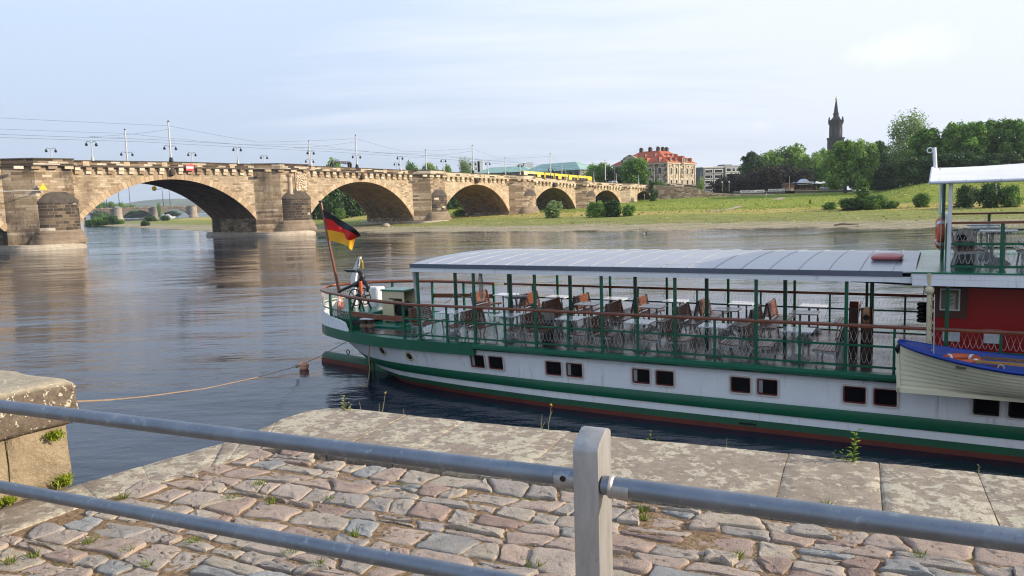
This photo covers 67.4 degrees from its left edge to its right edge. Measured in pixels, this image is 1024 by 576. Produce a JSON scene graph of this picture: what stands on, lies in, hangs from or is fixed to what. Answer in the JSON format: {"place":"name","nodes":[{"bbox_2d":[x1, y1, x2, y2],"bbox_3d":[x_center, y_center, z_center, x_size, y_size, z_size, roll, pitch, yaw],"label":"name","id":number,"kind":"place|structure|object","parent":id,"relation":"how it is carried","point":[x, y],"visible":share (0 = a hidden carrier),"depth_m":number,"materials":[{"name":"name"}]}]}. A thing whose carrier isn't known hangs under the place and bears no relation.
{"place":"outdoors","nodes":[
{"label":"outdoors","id":0,"kind":"place"},
{"bbox_2d":[86,199,205,216],"bbox_3d":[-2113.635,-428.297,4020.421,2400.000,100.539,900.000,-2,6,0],"label":"hills","id":1,"kind":"structure","parent":0,"point":[168,202],"depth_m":3934.18,"materials":[{"name":"green plant"}]},
{"bbox_2d":[0,213,1023,487],"bbox_3d":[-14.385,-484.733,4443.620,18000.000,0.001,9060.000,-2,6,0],"label":"river water","id":2,"kind":"structure","parent":0,"point":[124,313],"depth_m":39.86,"materials":[{"name":"grey liquid"}]},
{"bbox_2d":[82,205,201,220],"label":"stone bridge","id":3,"kind":"structure","parent":2,"relation":"in","point":[190,211],"depth_m":960.98,"materials":[{"name":"concrete"}]},
{"bbox_2d":[320,147,1023,462],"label":"paddle steamer","id":4,"kind":"object","parent":2,"relation":"on","point":[779,393],"visible":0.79,"depth_m":18.97,"materials":[{"name":"white metal"}]},
{"bbox_2d":[77,341,346,401],"bbox_3d":[-5.792,1.713,17.618,2.839,3.782,21.783,-2,6,-2],"label":"mooring rope","id":5,"kind":"object","parent":4,"relation":"attached to","point":[296,366],"visible":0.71,"depth_m":14.79,"materials":[{"name":"brown fabric"}]},
{"bbox_2d":[318,200,360,296],"bbox_3d":[-6.083,-1.187,27.470,1.869,3.919,0.259,2,8,29],"label":"flagpole","id":6,"kind":"object","parent":4,"relation":"attached to","point":[340,231],"visible":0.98,"depth_m":27.50,"materials":[{"name":"brown wood"}]},
{"bbox_2d":[351,257,362,306],"bbox_3d":[-5.516,-0.021,27.556,0.685,2.200,0.197,3,8,37],"label":"crane post","id":7,"kind":"object","parent":4,"relation":"on","point":[359,261],"visible":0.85,"depth_m":27.57,"materials":[{"name":"white metal"}]},
{"bbox_2d":[337,269,369,294],"bbox_3d":[-5.538,-0.173,26.651,1.453,0.934,0.348,2,8,29],"label":"anchor","id":8,"kind":"object","parent":7,"relation":"hanging from","point":[361,281],"visible":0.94,"depth_m":26.42,"materials":[{"name":"black metal"}]},
{"bbox_2d":[337,288,382,320],"bbox_3d":[-5.136,0.575,26.712,1.450,1.184,1.257,2,8,29],"label":"hand winch","id":9,"kind":"object","parent":4,"relation":"on","point":[361,307],"visible":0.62,"depth_m":26.53,"materials":[{"name":"green metal"}]},
{"bbox_2d":[367,286,384,306],"bbox_3d":[-4.964,0.473,28.073,0.522,1.059,0.498,2,8,29],"label":"white locker","id":10,"kind":"object","parent":4,"relation":"on","point":[375,292],"visible":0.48,"depth_m":27.82,"materials":[{"name":"metal"}]},
{"bbox_2d":[380,287,416,321],"bbox_3d":[-3.819,0.577,26.146,0.968,1.131,0.812,2,8,29],"label":"cream locker","id":11,"kind":"object","parent":4,"relation":"on","point":[403,294],"visible":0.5,"depth_m":25.93,"materials":[{"name":"paint"}]},
{"bbox_2d":[408,306,444,338],"bbox_3d":[-2.584,1.015,23.547,0.628,0.894,1.122,2,8,29],"label":"slatted bench","id":12,"kind":"object","parent":4,"relation":"on","point":[411,312],"visible":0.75,"depth_m":23.45,"materials":[{"name":"brown wood"}]},
{"bbox_2d":[469,354,485,368],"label":"window","id":13,"kind":"structure","parent":4,"relation":"in","point":[478,361],"depth_m":22.02,"materials":[{"name":"black glass"}]},
{"bbox_2d":[462,309,499,342],"bbox_3d":[-0.895,1.069,22.607,0.628,0.894,1.122,2,8,29],"label":"chair","id":14,"kind":"object","parent":4,"relation":"on","point":[483,319],"visible":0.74,"depth_m":22.49,"materials":[{"name":"brown wood"}]},
{"bbox_2d":[470,289,501,311],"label":"slatted bench","id":15,"kind":"object","parent":4,"relation":"on","point":[486,298],"visible":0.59,"depth_m":27.16,"materials":[{"name":"brown wood"}]},
{"bbox_2d":[487,355,504,370],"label":"window","id":16,"kind":"structure","parent":4,"relation":"in","point":[495,362],"depth_m":21.70,"materials":[{"name":"black glass"}]},
{"bbox_2d":[522,312,559,346],"bbox_3d":[0.836,1.124,21.642,0.629,0.894,1.122,2,8,29],"label":"chair","id":17,"kind":"object","parent":4,"relation":"on","point":[541,330],"visible":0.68,"depth_m":21.51,"materials":[{"name":"brown wood"}]},
{"bbox_2d":[544,360,562,376],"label":"window","id":18,"kind":"structure","parent":4,"relation":"in","point":[553,368],"depth_m":20.77,"materials":[{"name":"black glass"}]},
{"bbox_2d":[543,297,573,330],"bbox_3d":[1.523,0.804,24.150,0.629,0.894,1.122,2,8,29],"label":"slatted bench","id":19,"kind":"object","parent":4,"relation":"on","point":[559,306],"visible":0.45,"depth_m":24.21,"materials":[{"name":"brown wood"}]},
{"bbox_2d":[565,361,583,378],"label":"window","id":20,"kind":"structure","parent":4,"relation":"in","point":[574,370],"depth_m":20.47,"materials":[{"name":"black glass"}]},
{"bbox_2d":[570,315,600,350],"bbox_3d":[2.043,1.163,20.970,0.628,0.894,1.122,2,8,29],"label":"chair","id":21,"kind":"object","parent":4,"relation":"on","point":[585,333],"visible":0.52,"depth_m":20.57,"materials":[{"name":"brown wood"}]},
{"bbox_2d":[574,292,604,323],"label":"slatted bench","id":22,"kind":"object","parent":4,"relation":"on","point":[588,299],"visible":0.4,"depth_m":25.05,"materials":[{"name":"brown wood"}]},
{"bbox_2d":[589,315,626,351],"bbox_3d":[2.592,1.180,20.664,0.628,0.894,1.122,2,8,29],"label":"chair","id":23,"kind":"object","parent":4,"relation":"on","point":[607,338],"visible":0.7,"depth_m":20.49,"materials":[{"name":"brown wood"}]},
{"bbox_2d":[607,299,633,334],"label":"slatted bench","id":24,"kind":"object","parent":4,"relation":"on","point":[620,319],"visible":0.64,"depth_m":22.98,"materials":[{"name":"brown wood"}]},
{"bbox_2d":[623,319,655,349],"bbox_3d":[3.394,1.253,20.369,0.716,0.754,0.638,2,8,29],"label":"deck table","id":25,"kind":"object","parent":4,"relation":"on","point":[630,321],"visible":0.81,"depth_m":20.29,"materials":[{"name":"grey metal"}]},
{"bbox_2d":[631,367,651,385],"bbox_3d":[3.282,2.243,19.554,0.542,0.455,0.041,2,8,29],"label":"window","id":26,"kind":"structure","parent":4,"relation":"in","point":[641,376],"depth_m":19.55,"materials":[{"name":"black glass"}]},
{"bbox_2d":[639,318,673,355],"bbox_3d":[3.800,1.218,19.991,0.629,0.894,1.122,2,8,29],"label":"chair","id":27,"kind":"object","parent":4,"relation":"on","point":[646,338],"visible":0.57,"depth_m":19.61,"materials":[{"name":"brown wood"}]},
{"bbox_2d":[654,369,674,387],"bbox_3d":[3.825,2.266,19.248,0.542,0.454,0.036,2,8,29],"label":"window","id":28,"kind":"structure","parent":4,"relation":"in","point":[665,377],"depth_m":19.25,"materials":[{"name":"black glass"}]},
{"bbox_2d":[663,318,699,357],"bbox_3d":[4.349,1.236,19.686,0.629,0.894,1.122,2,8,29],"label":"chair","id":29,"kind":"object","parent":4,"relation":"on","point":[686,339],"visible":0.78,"depth_m":19.46,"materials":[{"name":"brown wood"}]},
{"bbox_2d":[677,302,704,338],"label":"slatted bench","id":30,"kind":"object","parent":4,"relation":"on","point":[687,312],"visible":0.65,"depth_m":21.94,"materials":[{"name":"brown wood"}]},
{"bbox_2d":[698,322,731,354],"bbox_3d":[5.126,1.308,19.404,0.716,0.754,0.638,2,8,29],"label":"deck table","id":31,"kind":"object","parent":4,"relation":"on","point":[721,326],"visible":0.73,"depth_m":19.33,"materials":[{"name":"grey metal"}]},
{"bbox_2d":[712,307,741,335],"bbox_3d":[6.092,0.966,21.775,0.716,0.754,0.638,2,8,29],"label":"deck table","id":32,"kind":"object","parent":4,"relation":"on","point":[726,309],"visible":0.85,"depth_m":21.68,"materials":[{"name":"grey metal"}]},
{"bbox_2d":[718,322,751,361],"bbox_3d":[5.548,1.274,19.018,0.629,0.894,1.122,2,8,29],"label":"slatted bench","id":33,"kind":"object","parent":4,"relation":"on","point":[738,342],"visible":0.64,"depth_m":18.65,"materials":[{"name":"brown wood"}]},
{"bbox_2d":[729,375,751,394],"bbox_3d":[5.454,2.317,18.340,0.542,0.454,0.036,2,8,29],"label":"window","id":34,"kind":"structure","parent":4,"relation":"in","point":[742,385],"depth_m":18.34,"materials":[{"name":"black glass"}]},
{"bbox_2d":[744,322,779,363],"bbox_3d":[6.097,1.292,18.712,0.629,0.894,1.122,2,8,29],"label":"slatted bench","id":35,"kind":"object","parent":4,"relation":"on","point":[762,344],"visible":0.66,"depth_m":18.44,"materials":[{"name":"brown wood"}]},
{"bbox_2d":[751,304,779,341],"bbox_3d":[7.012,0.979,21.093,0.629,0.894,1.122,2,8,29],"label":"slatted bench","id":36,"kind":"object","parent":4,"relation":"on","point":[769,325],"visible":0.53,"depth_m":20.94,"materials":[{"name":"brown wood"}]},
{"bbox_2d":[755,377,778,397],"bbox_3d":[5.992,2.334,18.041,0.542,0.455,0.036,2,8,29],"label":"window","id":37,"kind":"structure","parent":4,"relation":"in","point":[767,387],"depth_m":18.04,"materials":[{"name":"black glass"}]},
{"bbox_2d":[767,298,795,333],"bbox_3d":[7.797,0.822,22.194,0.629,0.894,1.122,2,8,29],"label":"slatted bench","id":38,"kind":"object","parent":4,"relation":"on","point":[772,307],"visible":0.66,"depth_m":22.18,"materials":[{"name":"brown wood"}]},
{"bbox_2d":[780,326,815,360],"bbox_3d":[6.865,1.364,18.436,0.716,0.754,0.638,2,8,29],"label":"deck table","id":39,"kind":"object","parent":4,"relation":"on","point":[805,330],"visible":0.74,"depth_m":18.36,"materials":[{"name":"grey metal"}]},
{"bbox_2d":[789,310,819,340],"bbox_3d":[7.907,1.024,20.764,0.716,0.754,0.638,2,8,29],"label":"deck table","id":40,"kind":"object","parent":4,"relation":"on","point":[801,312],"visible":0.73,"depth_m":20.66,"materials":[{"name":"grey metal"}]},
{"bbox_2d":[811,327,843,368],"bbox_3d":[7.423,1.334,17.973,0.629,0.894,1.122,2,8,29],"label":"slatted bench","id":41,"kind":"object","parent":4,"relation":"on","point":[816,347],"visible":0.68,"depth_m":17.61,"materials":[{"name":"brown wood"}]},
{"bbox_2d":[848,301,858,357],"bbox_3d":[8.273,0.995,18.600,0.198,1.354,0.271,2,8,29],"label":"wooden cabinet","id":42,"kind":"object","parent":4,"relation":"on","point":[854,312],"visible":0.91,"depth_m":18.49,"materials":[{"name":"brown wood"}]},
{"bbox_2d":[841,384,867,405],"bbox_3d":[7.633,2.380,17.126,0.542,0.455,0.036,2,8,29],"label":"window","id":43,"kind":"structure","parent":4,"relation":"in","point":[852,394],"depth_m":17.13,"materials":[{"name":"black glass"}]},
{"bbox_2d":[860,307,872,359],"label":"ventilator column","id":44,"kind":"structure","parent":4,"relation":"on","point":[866,315],"depth_m":18.25,"materials":[{"name":"brown wood"}]},
{"bbox_2d":[871,387,898,408],"bbox_3d":[8.173,2.397,16.825,0.542,0.454,0.036,2,8,29],"label":"window","id":45,"kind":"structure","parent":4,"relation":"in","point":[885,397],"depth_m":16.83,"materials":[{"name":"black glass"}]},
{"bbox_2d":[935,216,944,250],"bbox_3d":[9.805,-1.258,17.598,0.170,0.806,0.806,1,7,25],"label":"lifebuoy","id":46,"kind":"object","parent":4,"relation":"hanging from","point":[939,233],"visible":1,"depth_m":17.35,"materials":[{"name":"orange plastic"}]},
{"bbox_2d":[934,287,967,318],"bbox_3d":[9.578,0.280,16.772,0.629,0.754,0.072,2,8,29],"label":"window","id":47,"kind":"structure","parent":4,"relation":"attached to","point":[958,303],"depth_m":16.73,"materials":[{"name":"metal"}]},
{"bbox_2d":[895,338,1023,402],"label":"lifeboat","id":48,"kind":"object","parent":4,"relation":"hanging from","point":[921,368],"visible":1,"depth_m":15.34,"materials":[{"name":"white wood"}]},
{"bbox_2d":[942,353,984,364],"bbox_3d":[8.933,1.433,15.274,0.835,0.160,0.836,0,7,29],"label":"lifebuoy","id":49,"kind":"object","parent":48,"relation":"in","point":[971,358],"visible":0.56,"depth_m":15.38,"materials":[{"name":"orange plastic"}]},
{"bbox_2d":[954,228,975,264],"bbox_3d":[10.053,-0.929,17.052,0.426,0.822,0.416,-8,9,-43],"label":"stack of chairs","id":50,"kind":"object","parent":4,"relation":"on","point":[965,240],"visible":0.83,"depth_m":16.90,"materials":[{"name":"grey metal"}]},
{"bbox_2d":[950,231,983,269],"bbox_3d":[9.707,-0.874,16.421,0.629,0.894,1.122,2,8,29],"label":"slatted bench","id":51,"kind":"object","parent":4,"relation":"on","point":[968,249],"visible":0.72,"depth_m":16.05,"materials":[{"name":"grey wood"}]},
{"bbox_2d":[971,398,1001,417],"bbox_3d":[9.819,2.453,15.908,0.542,0.455,0.035,2,8,29],"label":"window","id":52,"kind":"structure","parent":4,"relation":"in","point":[980,407],"depth_m":15.92,"materials":[{"name":"black glass"}]},
{"bbox_2d":[969,226,1005,258],"bbox_3d":[11.279,-1.078,18.247,0.716,0.754,0.638,2,8,29],"label":"deck table","id":53,"kind":"object","parent":4,"relation":"on","point":[985,254],"visible":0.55,"depth_m":18.18,"materials":[{"name":"grey metal"}]},
{"bbox_2d":[979,229,1018,265],"bbox_3d":[10.653,-0.890,16.837,0.716,0.754,0.638,2,8,29],"label":"deck table","id":54,"kind":"object","parent":4,"relation":"on","point":[992,232],"visible":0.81,"depth_m":16.79,"materials":[{"name":"grey metal"}]},
{"bbox_2d":[1006,401,1023,420],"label":"window","id":55,"kind":"structure","parent":4,"relation":"in","point":[1015,411],"depth_m":15.67,"materials":[{"name":"black glass"}]},
{"bbox_2d":[0,417,1023,575],"bbox_3d":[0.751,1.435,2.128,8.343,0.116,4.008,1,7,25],"label":"quay paving","id":56,"kind":"structure","parent":0,"point":[558,555],"depth_m":3.85,"materials":[{"name":"stone"}]},
{"bbox_2d":[0,370,78,510],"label":"stone parapet end","id":57,"kind":"structure","parent":56,"relation":"on","point":[30,455],"depth_m":4.61,"materials":[{"name":"beige stone"}]},
{"bbox_2d":[0,479,929,568],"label":"joint grass","id":58,"kind":"structure","parent":56,"relation":"on","point":[272,501],"depth_m":3.90,"materials":[{"name":"green plant"}]},
{"bbox_2d":[0,400,1023,575],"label":"metal railing","id":59,"kind":"object","parent":56,"relation":"on","point":[593,482],"visible":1,"depth_m":2.14,"materials":[{"name":"grey metal"}]},
{"bbox_2d":[0,0,1023,203],"label":"sky","id":60,"kind":"structure","parent":0,"point":[712,83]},
{"bbox_2d":[100,181,1023,232],"bbox_3d":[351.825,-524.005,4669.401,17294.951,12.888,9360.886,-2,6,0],"label":"river bank","id":61,"kind":"structure","parent":0,"point":[205,223],"depth_m":170.13,"materials":[{"name":"green plant"}]},
{"bbox_2d":[0,158,650,251],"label":"stone bridge","id":62,"kind":"structure","parent":61,"relation":"on","point":[256,200],"depth_m":167.05,"materials":[{"name":"stone"}]},
{"bbox_2d":[521,169,591,180],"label":"tram","id":63,"kind":"object","parent":62,"relation":"on","point":[557,176],"visible":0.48,"depth_m":257.27,"materials":[{"name":"yellow metal"}]},
{"bbox_2d":[316,189,346,219],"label":"leafy tree","id":64,"kind":"object","parent":61,"relation":"on","point":[331,203],"visible":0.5,"depth_m":295.56,"materials":[{"name":"green plant"}]},
{"bbox_2d":[339,191,365,217],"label":"leafy tree","id":65,"kind":"object","parent":61,"relation":"on","point":[351,208],"visible":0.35,"depth_m":309.92,"materials":[{"name":"green plant"}]},
{"bbox_2d":[473,160,588,175],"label":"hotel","id":66,"kind":"structure","parent":61,"relation":"on","point":[570,168],"depth_m":366.49,"materials":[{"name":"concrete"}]},
{"bbox_2d":[544,200,562,217],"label":"bush","id":67,"kind":"object","parent":61,"relation":"on","point":[553,208],"visible":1,"depth_m":193.52,"materials":[{"name":"green plant"}]},
{"bbox_2d":[585,200,607,217],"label":"bush","id":68,"kind":"object","parent":61,"relation":"on","point":[594,209],"visible":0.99,"depth_m":187.63,"materials":[{"name":"green plant"}]},
{"bbox_2d":[583,162,612,181],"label":"leafy tree","id":69,"kind":"object","parent":61,"relation":"on","point":[597,176],"visible":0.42,"depth_m":328.85,"materials":[{"name":"green plant"}]},
{"bbox_2d":[601,200,621,216],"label":"bush","id":70,"kind":"object","parent":61,"relation":"on","point":[612,207],"visible":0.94,"depth_m":187.56,"materials":[{"name":"green plant"}]},
{"bbox_2d":[620,157,651,183],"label":"leafy tree","id":71,"kind":"object","parent":61,"relation":"on","point":[634,168],"visible":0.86,"depth_m":294.54,"materials":[{"name":"green plant"}]},
{"bbox_2d":[611,146,696,186],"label":"palace","id":72,"kind":"structure","parent":61,"relation":"on","point":[667,165],"depth_m":316.70,"materials":[{"name":"stone"}]},
{"bbox_2d":[316,181,1023,226],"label":"meadow tufts","id":73,"kind":"object","parent":61,"relation":"on","point":[756,207],"visible":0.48,"depth_m":203.29,"materials":[{"name":"green plant"}]},
{"bbox_2d":[653,185,774,198],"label":"ramp wall","id":74,"kind":"structure","parent":61,"relation":"on","point":[671,192],"depth_m":291.54,"materials":[{"name":"stone"}]},
{"bbox_2d":[696,164,739,191],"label":"office block","id":75,"kind":"structure","parent":61,"relation":"on","point":[718,171],"depth_m":386.13,"materials":[{"name":"white paint"}]},
{"bbox_2d":[709,178,733,193],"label":"leafy tree","id":76,"kind":"object","parent":61,"relation":"on","point":[725,185],"visible":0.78,"depth_m":314.24,"materials":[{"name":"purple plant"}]},
{"bbox_2d":[720,173,754,193],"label":"leafy tree","id":77,"kind":"object","parent":61,"relation":"on","point":[739,182],"visible":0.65,"depth_m":316.25,"materials":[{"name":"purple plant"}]},
{"bbox_2d":[737,150,766,176],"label":"leafy tree","id":78,"kind":"object","parent":61,"relation":"on","point":[752,160],"visible":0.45,"depth_m":339.25,"materials":[{"name":"green plant"}]},
{"bbox_2d":[749,165,787,193],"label":"leafy tree","id":79,"kind":"object","parent":61,"relation":"on","point":[767,177],"visible":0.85,"depth_m":312.04,"materials":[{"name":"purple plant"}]},
{"bbox_2d":[760,150,785,168],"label":"leafy tree","id":80,"kind":"object","parent":61,"relation":"on","point":[771,158],"visible":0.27,"depth_m":363.74,"materials":[{"name":"green plant"}]},
{"bbox_2d":[773,143,806,167],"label":"leafy tree","id":81,"kind":"object","parent":61,"relation":"on","point":[792,154],"visible":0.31,"depth_m":364.34,"materials":[{"name":"green plant"}]},
{"bbox_2d":[788,168,816,193],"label":"leafy tree","id":82,"kind":"object","parent":61,"relation":"on","point":[804,174],"visible":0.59,"depth_m":311.12,"materials":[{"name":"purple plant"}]},
{"bbox_2d":[794,153,822,188],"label":"leafy tree","id":83,"kind":"object","parent":61,"relation":"on","point":[810,164],"visible":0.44,"depth_m":344.24,"materials":[{"name":"green plant"}]},
{"bbox_2d":[827,96,844,189],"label":"church tower","id":84,"kind":"structure","parent":61,"relation":"on","point":[835,122],"depth_m":675.63,"materials":[{"name":"black stone"}]},
{"bbox_2d":[821,139,859,192],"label":"leafy tree","id":85,"kind":"object","parent":61,"relation":"on","point":[841,178],"visible":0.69,"depth_m":263.59,"materials":[{"name":"green plant"}]},
{"bbox_2d":[837,198,863,209],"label":"bush","id":86,"kind":"object","parent":61,"relation":"on","point":[850,204],"visible":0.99,"depth_m":169.47,"materials":[{"name":"green plant"}]},
{"bbox_2d":[853,178,870,208],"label":"bush","id":87,"kind":"object","parent":61,"relation":"on","point":[864,186],"visible":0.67,"depth_m":170.81,"materials":[{"name":"green plant"}]},
{"bbox_2d":[844,138,881,188],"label":"leafy tree","id":88,"kind":"object","parent":61,"relation":"on","point":[864,162],"visible":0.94,"depth_m":257.38,"materials":[{"name":"green plant"}]},
{"bbox_2d":[860,193,891,209],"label":"bush","id":89,"kind":"object","parent":61,"relation":"on","point":[878,201],"visible":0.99,"depth_m":167.14,"materials":[{"name":"green plant"}]},
{"bbox_2d":[870,163,897,190],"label":"leafy tree","id":90,"kind":"object","parent":61,"relation":"on","point":[884,177],"visible":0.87,"depth_m":257.72,"materials":[{"name":"green plant"}]},
{"bbox_2d":[882,105,930,184],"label":"leafy tree","id":91,"kind":"object","parent":61,"relation":"on","point":[905,134],"visible":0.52,"depth_m":269.87,"materials":[{"name":"green plant"}]},
{"bbox_2d":[891,156,929,184],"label":"leafy tree","id":92,"kind":"object","parent":61,"relation":"on","point":[914,169],"visible":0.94,"depth_m":246.04,"materials":[{"name":"green plant"}]},
{"bbox_2d":[912,192,930,206],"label":"bush","id":93,"kind":"object","parent":61,"relation":"on","point":[920,200],"visible":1,"depth_m":166.03,"materials":[{"name":"green plant"}]},
{"bbox_2d":[903,127,946,180],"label":"leafy tree","id":94,"kind":"object","parent":61,"relation":"on","point":[924,140],"visible":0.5,"depth_m":252.24,"materials":[{"name":"green plant"}]},
{"bbox_2d":[924,152,957,181],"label":"leafy tree","id":95,"kind":"object","parent":61,"relation":"on","point":[942,160],"visible":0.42,"depth_m":243.27,"materials":[{"name":"green plant"}]},
{"bbox_2d":[939,119,965,153],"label":"leafy tree","id":96,"kind":"object","parent":61,"relation":"on","point":[952,133],"visible":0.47,"depth_m":250.49,"materials":[{"name":"green plant"}]},
{"bbox_2d":[953,184,978,207],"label":"bush","id":97,"kind":"object","parent":61,"relation":"on","point":[966,197],"visible":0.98,"depth_m":158.22,"materials":[{"name":"green plant"}]},
{"bbox_2d":[947,150,985,167],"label":"leafy tree","id":98,"kind":"object","parent":61,"relation":"on","point":[966,158],"visible":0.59,"depth_m":241.15,"materials":[{"name":"green plant"}]},
{"bbox_2d":[956,121,990,155],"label":"leafy tree","id":99,"kind":"object","parent":61,"relation":"on","point":[975,134],"visible":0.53,"depth_m":246.38,"materials":[{"name":"green plant"}]},
{"bbox_2d":[974,153,1003,165],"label":"leafy tree","id":100,"kind":"object","parent":61,"relation":"on","point":[992,159],"visible":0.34,"depth_m":240.42,"materials":[{"name":"green plant"}]},
{"bbox_2d":[974,182,1007,207],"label":"bush","id":101,"kind":"object","parent":61,"relation":"on","point":[992,191],"visible":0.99,"depth_m":153.65,"materials":[{"name":"green plant"}]},
{"bbox_2d":[985,116,1006,153],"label":"leafy tree","id":102,"kind":"object","parent":61,"relation":"on","point":[992,125],"visible":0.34,"depth_m":250.56,"materials":[{"name":"green plant"}]},
{"bbox_2d":[995,118,1023,163],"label":"leafy tree","id":103,"kind":"object","parent":61,"relation":"on","point":[1010,130],"visible":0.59,"depth_m":244.69,"materials":[{"name":"green plant"}]},
{"bbox_2d":[998,183,1023,206],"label":"bush","id":104,"kind":"object","parent":61,"relation":"on","point":[1013,198],"visible":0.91,"depth_m":152.93,"materials":[{"name":"green plant"}]},
{"bbox_2d":[999,150,1023,164],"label":"leafy tree","id":105,"kind":"object","parent":61,"relation":"on","point":[1012,157],"visible":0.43,"depth_m":241.07,"materials":[{"name":"green plant"}]},
{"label":"quay wall","id":106,"kind":"structure","parent":0,"visible":0},
{"bbox_2d":[0,408,1023,536],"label":"quay edge","id":107,"kind":"object","parent":106,"relation":"on","point":[958,495],"visible":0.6,"depth_m":4.75,"materials":[{"name":"grey stone"}]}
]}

